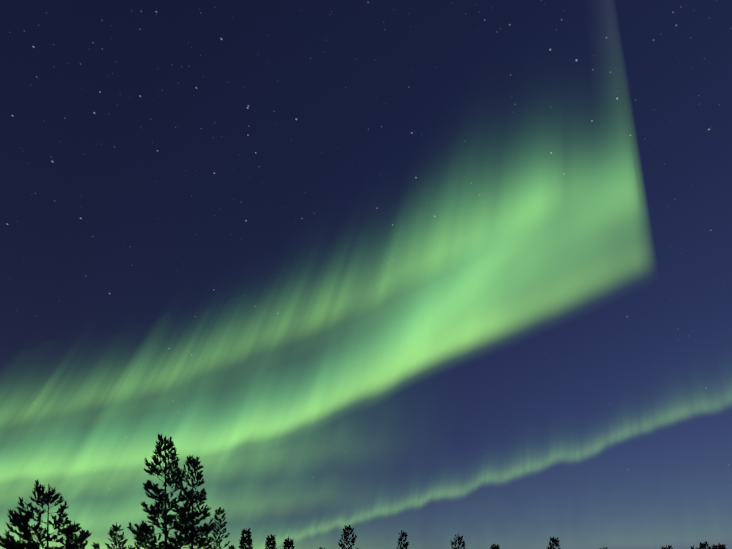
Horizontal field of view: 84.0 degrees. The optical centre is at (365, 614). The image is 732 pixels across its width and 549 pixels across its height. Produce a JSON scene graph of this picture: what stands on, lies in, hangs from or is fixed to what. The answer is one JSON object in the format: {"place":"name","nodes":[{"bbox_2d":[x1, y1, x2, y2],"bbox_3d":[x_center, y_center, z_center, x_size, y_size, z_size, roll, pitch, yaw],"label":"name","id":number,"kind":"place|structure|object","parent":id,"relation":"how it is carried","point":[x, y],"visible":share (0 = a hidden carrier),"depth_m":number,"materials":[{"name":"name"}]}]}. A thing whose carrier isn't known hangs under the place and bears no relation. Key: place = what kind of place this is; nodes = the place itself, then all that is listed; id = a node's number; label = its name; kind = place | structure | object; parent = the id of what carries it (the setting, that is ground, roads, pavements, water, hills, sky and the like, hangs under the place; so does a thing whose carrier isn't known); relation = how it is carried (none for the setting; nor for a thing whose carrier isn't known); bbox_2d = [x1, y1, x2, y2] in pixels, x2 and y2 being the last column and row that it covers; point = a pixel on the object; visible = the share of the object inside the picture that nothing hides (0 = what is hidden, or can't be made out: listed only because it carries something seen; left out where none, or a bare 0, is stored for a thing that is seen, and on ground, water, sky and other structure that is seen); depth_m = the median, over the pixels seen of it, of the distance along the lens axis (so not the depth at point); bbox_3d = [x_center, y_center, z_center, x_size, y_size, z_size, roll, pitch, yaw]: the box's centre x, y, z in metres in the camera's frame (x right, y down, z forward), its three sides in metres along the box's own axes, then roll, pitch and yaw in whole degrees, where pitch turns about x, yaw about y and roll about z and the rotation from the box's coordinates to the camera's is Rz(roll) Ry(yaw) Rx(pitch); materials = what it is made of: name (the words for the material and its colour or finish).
{"place":"outdoors","nodes":[
{"label":"outdoors","id":0,"kind":"place"},
{"bbox_2d":[0,0,731,548],"label":"sky","id":1,"kind":"structure","parent":0,"point":[434,272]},
{"bbox_3d":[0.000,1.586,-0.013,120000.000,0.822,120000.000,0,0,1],"label":"snowy ground","id":2,"kind":"structure","parent":0,"visible":0},
{"bbox_2d":[3,506,40,548],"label":"pine tree","id":3,"kind":"object","parent":2,"relation":"on","point":[21,515],"visible":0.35,"depth_m":28.78,"materials":[{"name":"black plant"}]},
{"bbox_2d":[0,479,90,548],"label":"pine tree","id":4,"kind":"object","parent":2,"relation":"on","point":[21,524],"visible":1,"depth_m":23.18,"materials":[{"name":"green plant"}]},
{"bbox_2d":[64,521,87,548],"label":"pine tree","id":5,"kind":"object","parent":2,"relation":"on","point":[69,537],"visible":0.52,"depth_m":32.33,"materials":[{"name":"black plant"}]},
{"bbox_2d":[92,542,99,548],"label":"pine tree","id":6,"kind":"object","parent":2,"relation":"on","point":[95,545],"visible":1,"depth_m":48.26,"materials":[{"name":"black plant"}]},
{"bbox_2d":[105,522,127,548],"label":"pine tree","id":7,"kind":"object","parent":2,"relation":"on","point":[115,538],"visible":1,"depth_m":35.66,"materials":[{"name":"black plant"}]},
{"bbox_2d":[134,520,158,548],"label":"pine tree","id":8,"kind":"object","parent":2,"relation":"on","point":[139,543],"visible":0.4,"depth_m":35.78,"materials":[{"name":"black plant"}]},
{"bbox_2d":[127,433,199,548],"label":"pine tree","id":9,"kind":"object","parent":2,"relation":"on","point":[162,502],"visible":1,"depth_m":26.42,"materials":[{"name":"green plant"}]},
{"bbox_2d":[160,456,214,548],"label":"pine tree","id":10,"kind":"object","parent":2,"relation":"on","point":[206,528],"visible":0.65,"depth_m":29.02,"materials":[{"name":"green plant"}]},
{"bbox_2d":[211,507,229,548],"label":"pine tree","id":11,"kind":"object","parent":2,"relation":"on","point":[217,511],"visible":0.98,"depth_m":39.38,"materials":[{"name":"black plant"}]},
{"bbox_2d":[238,527,252,548],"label":"pine tree","id":12,"kind":"object","parent":2,"relation":"on","point":[247,542],"visible":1,"depth_m":43.90,"materials":[{"name":"black plant"}]},
{"bbox_2d":[264,534,276,548],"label":"pine tree","id":13,"kind":"object","parent":2,"relation":"on","point":[271,541],"visible":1,"depth_m":46.59,"materials":[{"name":"black plant"}]},
{"bbox_2d":[282,536,294,548],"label":"pine tree","id":14,"kind":"object","parent":2,"relation":"on","point":[287,543],"visible":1,"depth_m":46.94,"materials":[{"name":"black plant"}]},
{"bbox_2d":[338,523,357,548],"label":"pine tree","id":15,"kind":"object","parent":2,"relation":"on","point":[346,534],"visible":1,"depth_m":43.84,"materials":[{"name":"black plant"}]},
{"bbox_2d":[397,530,408,548],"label":"pine tree","id":16,"kind":"object","parent":2,"relation":"on","point":[406,544],"visible":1,"depth_m":45.52,"materials":[{"name":"black plant"}]},
{"bbox_2d":[450,534,465,548],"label":"pine tree","id":17,"kind":"object","parent":2,"relation":"on","point":[460,542],"visible":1,"depth_m":45.60,"materials":[{"name":"black plant"}]},
{"bbox_2d":[490,544,499,548],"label":"pine tree","id":18,"kind":"object","parent":2,"relation":"on","point":[493,546],"visible":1,"depth_m":49.40,"materials":[{"name":"black plant"}]},
{"bbox_2d":[546,536,559,548],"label":"pine tree","id":19,"kind":"object","parent":2,"relation":"on","point":[555,543],"visible":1,"depth_m":43.56,"materials":[{"name":"black plant"}]},
{"bbox_2d":[699,541,710,548],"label":"pine tree","id":20,"kind":"object","parent":2,"relation":"on","point":[702,545],"visible":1,"depth_m":39.97,"materials":[{"name":"black plant"}]},
{"bbox_2d":[710,543,726,548],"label":"pine tree","id":21,"kind":"object","parent":2,"relation":"on","point":[719,546],"visible":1,"depth_m":38.35,"materials":[{"name":"black plant"}]}
]}

